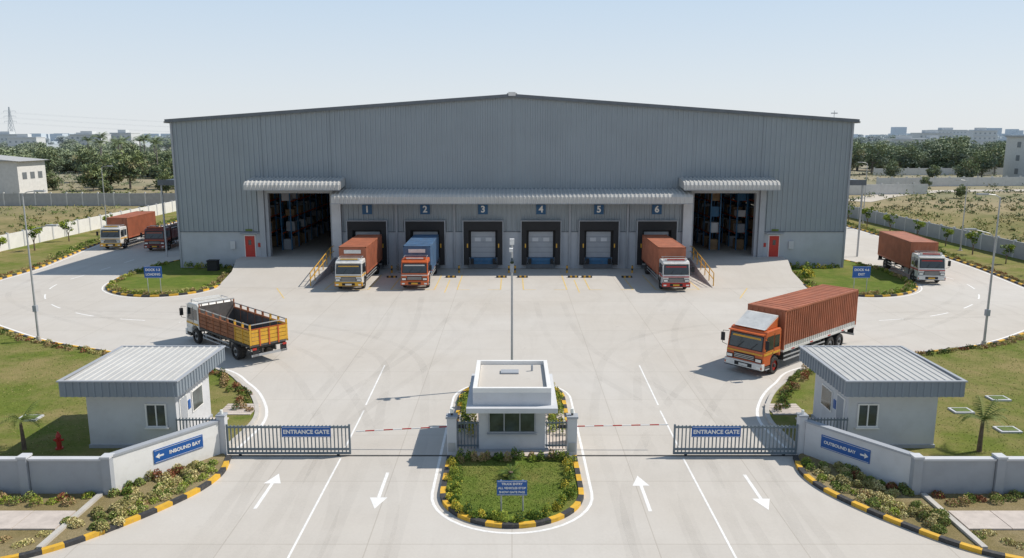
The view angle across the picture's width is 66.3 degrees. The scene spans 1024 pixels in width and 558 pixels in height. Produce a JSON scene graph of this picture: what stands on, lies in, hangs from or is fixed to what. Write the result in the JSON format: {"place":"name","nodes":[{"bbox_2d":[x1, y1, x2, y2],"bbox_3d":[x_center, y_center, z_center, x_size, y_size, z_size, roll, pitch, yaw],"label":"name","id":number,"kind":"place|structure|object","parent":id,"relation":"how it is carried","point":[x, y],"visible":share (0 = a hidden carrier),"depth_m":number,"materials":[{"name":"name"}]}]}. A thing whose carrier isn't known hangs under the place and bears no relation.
{"place":"outdoors","nodes":[
{"label":"outdoors","id":0,"kind":"place"},
{"bbox_2d":[0,511,75,529],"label":"sidewalk","id":1,"kind":"structure","parent":0,"point":[30,520],"depth_m":27.37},
{"bbox_2d":[0,494,93,556],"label":"verge grass","id":2,"kind":"structure","parent":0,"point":[5,548],"depth_m":28.23,"materials":[{"name":"soil"}]},
{"bbox_2d":[0,490,95,505],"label":"shrubs","id":3,"kind":"object","parent":2,"relation":"on","point":[10,498],"visible":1,"depth_m":28.74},
{"bbox_2d":[0,211,254,455],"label":"lawn","id":4,"kind":"structure","parent":0,"point":[14,259],"depth_m":41.17,"materials":[{"name":"green plant"}]},
{"bbox_2d":[0,400,40,449],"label":"palm tree","id":5,"kind":"object","parent":4,"relation":"on","point":[24,417],"visible":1,"depth_m":33.38,"materials":[{"name":"green plant"}]},
{"bbox_2d":[22,190,57,340],"bbox_3d":[-30.000,-0.762,50.300,2.200,9.840,0.400,0,10,0],"label":"street lamp","id":6,"kind":"object","parent":4,"relation":"on","point":[35,311],"visible":0.96,"depth_m":50.29,"materials":[{"name":"metal"}]},
{"bbox_2d":[0,257,106,355],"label":"hedge","id":7,"kind":"object","parent":4,"relation":"on","point":[20,337],"visible":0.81,"depth_m":50.87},
{"bbox_2d":[47,217,176,258],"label":"hedge","id":8,"kind":"object","parent":4,"relation":"on","point":[61,253],"visible":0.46,"depth_m":92.45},
{"bbox_2d":[208,367,253,411],"bbox_3d":[-15.830,5.469,42.328,1.888,0.504,10.780,-8,13,-38],"label":"hedge","id":9,"kind":"object","parent":4,"relation":"on","point":[224,377],"visible":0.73,"depth_m":41.04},
{"bbox_2d":[0,337,1023,513],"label":"grass tufts","id":10,"kind":"object","parent":4,"relation":"on","point":[547,481],"visible":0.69,"depth_m":32.15,"materials":[{"name":"plant"}]},
{"bbox_2d":[45,454,225,546],"bbox_3d":[-13.803,8.082,29.431,2.837,0.001,8.099,8,13,36],"label":"planting bed","id":11,"kind":"object","parent":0,"point":[104,502],"visible":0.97,"depth_m":28.84,"materials":[{"name":"soil"}]},
{"bbox_2d":[36,493,103,548],"bbox_3d":[-15.400,8.429,27.441,0.200,0.140,3.900,0,10,0],"label":"kerb divider","id":12,"kind":"object","parent":11,"relation":"on","point":[46,541],"visible":0.71,"depth_m":26.94,"materials":[{"name":"concrete"}]},
{"bbox_2d":[59,460,208,532],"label":"shrubs","id":13,"kind":"object","parent":11,"relation":"on","point":[121,507],"visible":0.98,"depth_m":28.64,"materials":[{"name":"green plant"}]},
{"bbox_2d":[107,466,183,497],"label":"shrubs","id":14,"kind":"object","parent":11,"relation":"on","point":[128,487],"visible":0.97,"depth_m":30.17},
{"bbox_2d":[107,459,217,520],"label":"shrubs","id":15,"kind":"object","parent":11,"relation":"on","point":[181,487],"visible":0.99,"depth_m":29.47,"materials":[{"name":"green plant"}]},
{"bbox_2d":[56,346,228,447],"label":"guard house","id":16,"kind":"structure","parent":0,"point":[134,395],"depth_m":33.64,"materials":[{"name":"paint"}]},
{"bbox_2d":[110,260,232,294],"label":"island lawn","id":17,"kind":"structure","parent":0,"point":[175,276],"depth_m":72.87,"materials":[{"name":"green plant"}]},
{"bbox_2d":[144,266,161,291],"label":"direction sign","id":18,"kind":"object","parent":17,"relation":"on","point":[152,271],"visible":0.99,"depth_m":66.35,"materials":[{"name":"metal"}]},
{"bbox_2d":[106,261,231,294],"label":"hedge","id":19,"kind":"object","parent":17,"relation":"on","point":[128,291],"visible":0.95,"depth_m":68.67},
{"bbox_2d":[440,390,577,525],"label":"island lawn","id":20,"kind":"structure","parent":0,"point":[543,491],"depth_m":30.24,"materials":[{"name":"green plant"}]},
{"bbox_2d":[444,448,464,491],"bbox_3d":[-2.273,7.490,31.182,0.873,0.544,3.423,0,10,0],"label":"hedge","id":21,"kind":"object","parent":20,"relation":"on","point":[454,461],"visible":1,"depth_m":30.96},
{"bbox_2d":[458,404,476,436],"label":"shrubs","id":22,"kind":"object","parent":20,"relation":"on","point":[464,414],"visible":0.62,"depth_m":36.12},
{"bbox_2d":[445,480,576,522],"bbox_3d":[-0.017,8.016,28.529,4.961,0.494,2.932,0,10,0],"label":"hedge","id":23,"kind":"object","parent":20,"relation":"on","point":[494,514],"visible":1,"depth_m":27.84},
{"bbox_2d":[509,239,513,359],"bbox_3d":[0.000,1.842,41.310,0.296,7.950,0.524,0,10,0],"label":"cctv pole","id":24,"kind":"object","parent":20,"relation":"on","point":[511,259],"visible":0.69,"depth_m":41.12,"materials":[{"name":"metal"}]},
{"bbox_2d":[497,480,526,510],"bbox_3d":[0.000,7.745,28.006,1.080,1.180,0.099,0,10,0],"label":"direction sign","id":25,"kind":"object","parent":20,"relation":"on","point":[511,487],"visible":1,"depth_m":27.91,"materials":[{"name":"metal"}]},
{"bbox_2d":[457,446,568,462],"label":"shrubs","id":26,"kind":"object","parent":20,"relation":"on","point":[498,456],"visible":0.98,"depth_m":32.40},
{"bbox_2d":[559,449,576,487],"bbox_3d":[2.278,7.494,31.187,0.852,0.530,3.413,0,10,0],"label":"hedge","id":27,"kind":"object","parent":20,"relation":"on","point":[569,464],"visible":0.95,"depth_m":31.13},
{"bbox_2d":[0,222,1023,557],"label":"concrete yard","id":28,"kind":"structure","parent":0,"point":[602,338],"depth_m":41.00,"materials":[{"name":"concrete"}]},
{"bbox_2d":[0,453,115,494],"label":"boundary wall","id":29,"kind":"structure","parent":28,"relation":"on","point":[22,473],"depth_m":29.33,"materials":[{"name":"grey paint"}]},
{"bbox_2d":[0,221,176,351],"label":"kerb","id":30,"kind":"structure","parent":28,"relation":"on","point":[40,266],"depth_m":77.50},
{"bbox_2d":[0,455,230,557],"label":"kerb","id":31,"kind":"structure","parent":28,"relation":"on","point":[134,518],"depth_m":27.39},
{"bbox_2d":[96,211,155,247],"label":"container truck","id":32,"kind":"object","parent":28,"relation":"on","point":[123,230],"visible":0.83,"depth_m":93.68,"materials":[{"name":"orange metal"}]},
{"bbox_2d":[140,222,178,249],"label":"truck","id":33,"kind":"object","parent":28,"relation":"on","point":[154,237],"visible":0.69,"depth_m":90.76,"materials":[{"name":"red metal"}]},
{"bbox_2d":[106,259,219,296],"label":"kerb","id":34,"kind":"structure","parent":28,"relation":"on","point":[164,295],"depth_m":66.42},
{"bbox_2d":[110,419,219,490],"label":"boundary wall","id":35,"kind":"structure","parent":28,"relation":"on","point":[133,462],"depth_m":31.12,"materials":[{"name":"white paint"}]},
{"bbox_2d":[215,409,227,454],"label":"gate pillar","id":36,"kind":"structure","parent":28,"relation":"on","point":[221,416],"depth_m":33.04,"materials":[{"name":"paint"}]},
{"bbox_2d":[179,295,287,359],"bbox_3d":[-17.557,3.041,49.479,8.867,2.820,3.040,10,14,43],"label":"open bed truck","id":37,"kind":"object","parent":28,"relation":"on","point":[216,317],"visible":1,"depth_m":48.69,"materials":[{"name":"yellow metal"}]},
{"bbox_2d":[216,367,258,447],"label":"kerb","id":38,"kind":"structure","parent":28,"relation":"on","point":[253,421],"depth_m":38.20,"materials":[{"name":"concrete"}]},
{"bbox_2d":[217,256,335,287],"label":"loading ramp","id":39,"kind":"structure","parent":28,"relation":"on","point":[274,272],"depth_m":73.80,"materials":[{"name":"concrete"}]},
{"bbox_2d":[330,234,382,287],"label":"container truck","id":40,"kind":"object","parent":28,"relation":"on","point":[360,257],"visible":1,"depth_m":69.47,"materials":[{"name":"orange metal"}]},
{"bbox_2d":[397,234,438,286],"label":"container truck","id":41,"kind":"object","parent":28,"relation":"on","point":[419,262],"visible":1,"depth_m":69.92,"materials":[{"name":"blue metal"}]},
{"bbox_2d":[446,408,457,454],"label":"gate pillar","id":42,"kind":"structure","parent":28,"relation":"on","point":[451,417],"depth_m":32.74,"materials":[{"name":"paint"}]},
{"bbox_2d":[172,97,851,267],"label":"walls","id":43,"kind":"structure","parent":28,"relation":"on","point":[511,142],"depth_m":77.66,"materials":[{"name":"metal"}]},
{"bbox_2d":[263,173,754,249],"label":"storage racks","id":44,"kind":"object","parent":43,"relation":"in","point":[719,217],"visible":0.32,"depth_m":87.00,"materials":[{"name":"metal"}]},
{"bbox_2d":[230,229,793,256],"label":"personnel doors","id":45,"kind":"structure","parent":43,"relation":"in","point":[250,244],"depth_m":79.02,"materials":[{"name":"red paint"}]},
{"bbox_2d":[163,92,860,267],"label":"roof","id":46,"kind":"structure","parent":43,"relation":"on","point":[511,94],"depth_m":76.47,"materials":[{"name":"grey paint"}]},
{"bbox_2d":[157,177,866,256],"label":"canopies","id":47,"kind":"object","parent":43,"relation":"attached to","point":[339,195],"visible":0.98,"depth_m":75.81,"materials":[{"name":"grey paint"}]},
{"bbox_2d":[346,204,677,267],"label":"dock doors","id":48,"kind":"structure","parent":43,"relation":"in","point":[598,243],"depth_m":78.65,"materials":[{"name":"grey metal"}]},
{"bbox_2d":[257,190,766,259],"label":"interior floor and jambs","id":49,"kind":"structure","parent":28,"relation":"on","point":[321,244],"depth_m":78.75,"materials":[{"name":"concrete"}]},
{"bbox_2d":[0,222,1023,557],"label":"road markings","id":50,"kind":"object","parent":28,"relation":"on","point":[378,500],"visible":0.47,"depth_m":31.92,"materials":[{"name":"white paint"}]},
{"bbox_2d":[440,386,583,528],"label":"kerb","id":51,"kind":"structure","parent":28,"relation":"on","point":[567,512],"depth_m":28.05,"materials":[{"name":"concrete"}]},
{"bbox_2d":[231,455,792,455],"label":"gate track","id":52,"kind":"structure","parent":28,"relation":"on","point":[446,455],"depth_m":33.19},
{"bbox_2d":[225,424,350,455],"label":"sliding gate","id":53,"kind":"structure","parent":52,"relation":"on","point":[303,431],"depth_m":33.03,"materials":[{"name":"metal"}]},
{"bbox_2d":[673,424,798,455],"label":"sliding gate","id":54,"kind":"structure","parent":52,"relation":"on","point":[716,431],"depth_m":33.03,"materials":[{"name":"metal"}]},
{"bbox_2d":[566,408,577,454],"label":"gate pillar","id":55,"kind":"structure","parent":28,"relation":"on","point":[572,417],"depth_m":32.74,"materials":[{"name":"paint"}]},
{"bbox_2d":[642,235,694,288],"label":"container truck","id":56,"kind":"object","parent":28,"relation":"on","point":[665,260],"visible":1,"depth_m":69.18,"materials":[{"name":"brown metal"}]},
{"bbox_2d":[688,256,806,287],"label":"loading ramp","id":57,"kind":"structure","parent":28,"relation":"on","point":[749,272],"depth_m":73.79,"materials":[{"name":"concrete"}]},
{"bbox_2d":[765,367,808,447],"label":"kerb","id":58,"kind":"structure","parent":28,"relation":"on","point":[770,421],"depth_m":38.62,"materials":[{"name":"concrete"}]},
{"bbox_2d":[721,284,858,373],"bbox_3d":[17.272,2.954,47.847,11.367,3.584,3.040,-9,14,-41],"label":"container truck","id":59,"kind":"object","parent":28,"relation":"on","point":[762,333],"visible":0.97,"depth_m":45.62,"materials":[{"name":"brown metal"}]},
{"bbox_2d":[796,409,808,454],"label":"gate pillar","id":60,"kind":"structure","parent":28,"relation":"on","point":[802,416],"depth_m":33.04,"materials":[{"name":"paint"}]},
{"bbox_2d":[804,419,913,487],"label":"boundary wall","id":61,"kind":"structure","parent":28,"relation":"on","point":[886,463],"depth_m":31.07,"materials":[{"name":"paint"}]},
{"bbox_2d":[793,455,1023,557],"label":"kerb","id":62,"kind":"structure","parent":28,"relation":"on","point":[892,519],"depth_m":27.25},
{"bbox_2d":[878,231,950,281],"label":"container truck","id":63,"kind":"object","parent":28,"relation":"on","point":[915,257],"visible":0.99,"depth_m":72.82,"materials":[{"name":"brown metal"}]},
{"bbox_2d":[847,225,1023,352],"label":"kerb","id":64,"kind":"structure","parent":28,"relation":"on","point":[1006,278],"depth_m":75.11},
{"bbox_2d":[908,453,1023,494],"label":"boundary wall","id":65,"kind":"structure","parent":28,"relation":"on","point":[1001,473],"depth_m":29.33,"materials":[{"name":"grey paint"}]},
{"bbox_2d":[0,136,1023,242],"bbox_3d":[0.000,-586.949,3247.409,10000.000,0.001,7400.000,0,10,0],"label":"ground","id":66,"kind":"structure","parent":0,"point":[6,220],"depth_m":146.68,"materials":[{"name":"plant"}]},
{"bbox_2d":[0,155,47,192],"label":"neighbour warehouse","id":67,"kind":"structure","parent":66,"relation":"on","point":[21,174],"depth_m":175.05,"materials":[{"name":"paint"}]},
{"bbox_2d":[6,134,45,147],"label":"white house","id":68,"kind":"structure","parent":66,"relation":"on","point":[18,139],"depth_m":551.68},
{"bbox_2d":[30,147,64,176],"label":"tree","id":69,"kind":"object","parent":66,"relation":"on","point":[51,163],"visible":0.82,"depth_m":228.00,"materials":[{"name":"green plant"}]},
{"bbox_2d":[70,147,100,173],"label":"tree","id":70,"kind":"object","parent":66,"relation":"on","point":[86,156],"visible":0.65,"depth_m":220.25,"materials":[{"name":"green plant"}]},
{"bbox_2d":[0,192,174,205],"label":"perimeter wall","id":71,"kind":"structure","parent":66,"relation":"on","point":[83,199],"depth_m":149.63,"materials":[{"name":"concrete"}]},
{"bbox_2d":[0,201,175,250],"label":"perimeter wall","id":72,"kind":"structure","parent":66,"relation":"on","point":[19,239],"depth_m":104.60,"materials":[{"name":"white paint"}]},
{"bbox_2d":[69,131,110,144],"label":"white house","id":73,"kind":"structure","parent":66,"relation":"on","point":[82,134],"depth_m":551.61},
{"bbox_2d":[76,163,107,190],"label":"tree","id":74,"kind":"object","parent":66,"relation":"on","point":[91,177],"visible":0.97,"depth_m":187.46,"materials":[{"name":"green plant"}]},
{"bbox_2d":[97,153,124,185],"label":"tree","id":75,"kind":"object","parent":66,"relation":"on","point":[110,177],"visible":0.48,"depth_m":201.23,"materials":[{"name":"green plant"}]},
{"bbox_2d":[107,149,150,188],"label":"tree","id":76,"kind":"object","parent":66,"relation":"on","point":[127,167],"visible":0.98,"depth_m":193.68,"materials":[{"name":"green plant"}]},
{"bbox_2d":[0,134,1005,177],"bbox_3d":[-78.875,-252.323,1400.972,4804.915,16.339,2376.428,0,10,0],"label":"distant trees","id":77,"kind":"object","parent":66,"relation":"on","point":[902,153],"visible":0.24,"depth_m":290.44,"materials":[{"name":"green plant"}]},
{"bbox_2d":[0,170,1023,241],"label":"field scrub","id":78,"kind":"object","parent":66,"relation":"on","point":[920,198],"visible":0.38,"depth_m":144.38,"materials":[{"name":"green plant"}]},
{"bbox_2d":[30,127,1023,140],"bbox_3d":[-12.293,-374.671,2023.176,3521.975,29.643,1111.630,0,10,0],"label":"city skyline","id":79,"kind":"structure","parent":66,"relation":"on","point":[895,131],"depth_m":1640.38},
{"bbox_2d":[851,143,868,168],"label":"tree","id":80,"kind":"object","parent":66,"relation":"on","point":[858,154],"visible":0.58,"depth_m":257.10,"materials":[{"name":"green plant"}]},
{"bbox_2d":[863,142,889,174],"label":"tree","id":81,"kind":"object","parent":66,"relation":"on","point":[872,156],"visible":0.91,"depth_m":263.92,"materials":[{"name":"green plant"}]},
{"bbox_2d":[849,183,927,194],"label":"compound wall","id":82,"kind":"structure","parent":66,"relation":"on","point":[898,188],"depth_m":177.82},
{"bbox_2d":[847,206,1023,259],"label":"perimeter wall","id":83,"kind":"structure","parent":66,"relation":"on","point":[985,242],"depth_m":99.99,"materials":[{"name":"grey paint"}]},
{"bbox_2d":[873,167,1002,174],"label":"compound wall","id":84,"kind":"structure","parent":66,"relation":"on","point":[922,171],"depth_m":261.73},
{"bbox_2d":[876,176,1023,185],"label":"compound wall","id":85,"kind":"structure","parent":66,"relation":"on","point":[978,181],"depth_m":206.12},
{"bbox_2d":[940,142,971,167],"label":"tree","id":86,"kind":"object","parent":66,"relation":"on","point":[947,152],"visible":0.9,"depth_m":263.60,"materials":[{"name":"green plant"}]},
{"bbox_2d":[952,158,980,176],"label":"tree","id":87,"kind":"object","parent":66,"relation":"on","point":[965,171],"visible":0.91,"depth_m":223.22,"materials":[{"name":"green plant"}]},
{"bbox_2d":[966,128,997,144],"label":"building","id":88,"kind":"structure","parent":66,"relation":"on","point":[980,135],"depth_m":629.95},
{"bbox_2d":[966,150,999,176],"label":"tree","id":89,"kind":"object","parent":66,"relation":"on","point":[985,159],"visible":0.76,"depth_m":228.03,"materials":[{"name":"green plant"}]},
{"bbox_2d":[980,145,1004,173],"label":"tree","id":90,"kind":"object","parent":66,"relation":"on","point":[1000,154],"visible":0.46,"depth_m":258.37,"materials":[{"name":"green plant"}]},
{"bbox_2d":[1002,135,1023,176],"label":"office building","id":91,"kind":"structure","parent":66,"relation":"on","point":[1013,166],"depth_m":227.69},
{"bbox_2d":[452,409,571,456],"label":"island pavement","id":92,"kind":"structure","parent":0,"point":[554,448],"depth_m":34.43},
{"bbox_2d":[457,420,478,447],"bbox_3d":[-1.880,6.617,33.360,0.920,1.250,0.060,0,10,0],"label":"steel fence","id":93,"kind":"object","parent":92,"relation":"on","point":[467,444],"visible":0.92,"depth_m":33.33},
{"bbox_2d":[466,360,557,451],"bbox_3d":[0.000,5.575,34.515,3.760,3.120,4.750,0,10,0],"label":"guard booth","id":94,"kind":"object","parent":92,"relation":"on","point":[511,403],"visible":0.96,"depth_m":33.18,"materials":[{"name":"paint"}]},
{"bbox_2d":[545,420,566,447],"bbox_3d":[1.880,6.617,33.360,0.920,1.250,0.060,0,10,0],"label":"steel fence","id":95,"kind":"object","parent":92,"relation":"on","point":[556,444],"visible":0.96,"depth_m":33.33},
{"bbox_2d":[0,0,1023,135],"label":"sky","id":96,"kind":"structure","parent":0,"point":[916,65],"materials":[{"name":"blue"}]},
{"bbox_2d":[791,260,913,294],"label":"island lawn","id":97,"kind":"structure","parent":0,"point":[880,280],"depth_m":72.87,"materials":[{"name":"green plant"}]},
{"bbox_2d":[792,262,915,294],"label":"hedge","id":98,"kind":"object","parent":97,"relation":"on","point":[907,284],"visible":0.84,"depth_m":70.25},
{"bbox_2d":[852,266,870,290],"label":"direction sign","id":99,"kind":"object","parent":97,"relation":"on","point":[861,271],"visible":0.99,"depth_m":66.35,"materials":[{"name":"metal"}]},
{"bbox_2d":[795,346,967,447],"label":"guard house","id":100,"kind":"structure","parent":0,"point":[889,395],"depth_m":33.64,"materials":[{"name":"paint"}]},
{"bbox_2d":[798,454,978,546],"bbox_3d":[13.803,8.082,29.431,2.837,0.001,8.099,-8,13,-36],"label":"planting bed","id":101,"kind":"object","parent":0,"point":[954,532],"visible":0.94,"depth_m":28.92,"materials":[{"name":"soil"}]},
{"bbox_2d":[801,457,908,518],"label":"shrubs","id":102,"kind":"object","parent":101,"relation":"on","point":[842,487],"visible":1,"depth_m":29.53,"materials":[{"name":"green plant"}]},
{"bbox_2d":[842,463,914,495],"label":"shrubs","id":103,"kind":"object","parent":101,"relation":"on","point":[860,475],"visible":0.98,"depth_m":29.91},
{"bbox_2d":[817,461,951,533],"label":"shrubs","id":104,"kind":"object","parent":101,"relation":"on","point":[933,517],"visible":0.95,"depth_m":28.63,"materials":[{"name":"green plant"}]},
{"bbox_2d":[769,217,1023,455],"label":"lawn","id":105,"kind":"structure","parent":0,"point":[948,444],"depth_m":41.01,"materials":[{"name":"green plant"}]},
{"bbox_2d":[764,404,801,414],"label":"garden path","id":106,"kind":"structure","parent":105,"relation":"on","point":[792,409],"depth_m":38.22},
{"bbox_2d":[774,363,813,411],"bbox_3d":[15.834,5.409,42.534,2.135,0.536,10.969,9,14,40],"label":"hedge","id":107,"kind":"object","parent":105,"relation":"on","point":[783,396],"visible":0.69,"depth_m":41.30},
{"bbox_2d":[915,256,1023,355],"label":"hedge","id":108,"kind":"object","parent":105,"relation":"on","point":[990,345],"visible":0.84,"depth_m":50.22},
{"bbox_2d":[963,193,1000,345],"bbox_3d":[29.200,-0.494,49.130,2.200,9.740,0.400,0,10,0],"label":"street lamp","id":109,"kind":"object","parent":105,"relation":"on","point":[987,311],"visible":0.96,"depth_m":49.10,"materials":[{"name":"metal"}]},
{"bbox_2d":[955,395,1008,451],"bbox_3d":[19.893,6.261,33.127,1.981,2.236,2.405,7,13,33],"label":"palm tree","id":110,"kind":"object","parent":105,"relation":"on","point":[980,436],"visible":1,"depth_m":33.19,"materials":[{"name":"green plant"}]},
{"bbox_2d":[849,189,1023,201],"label":"dirt road","id":111,"kind":"structure","parent":0,"point":[875,197],"depth_m":174.67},
{"bbox_2d":[928,494,1023,556],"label":"verge grass","id":112,"kind":"structure","parent":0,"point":[991,542],"depth_m":28.23,"materials":[{"name":"soil"}]},
{"bbox_2d":[920,493,987,548],"bbox_3d":[15.400,8.429,27.441,0.200,0.140,3.900,0,10,0],"label":"kerb divider","id":113,"kind":"object","parent":112,"relation":"on","point":[959,525],"visible":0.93,"depth_m":26.91,"materials":[{"name":"concrete"}]},
{"bbox_2d":[931,489,1023,506],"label":"shrubs","id":114,"kind":"object","parent":112,"relation":"on","point":[996,496],"visible":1,"depth_m":28.82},
{"bbox_2d":[972,528,1023,549],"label":"shrubs","id":115,"kind":"object","parent":112,"relation":"on","point":[986,532],"visible":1,"depth_m":26.20,"materials":[{"name":"green plant"}]},
{"bbox_2d":[948,511,1023,529],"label":"sidewalk","id":116,"kind":"structure","parent":0,"point":[993,520],"depth_m":27.37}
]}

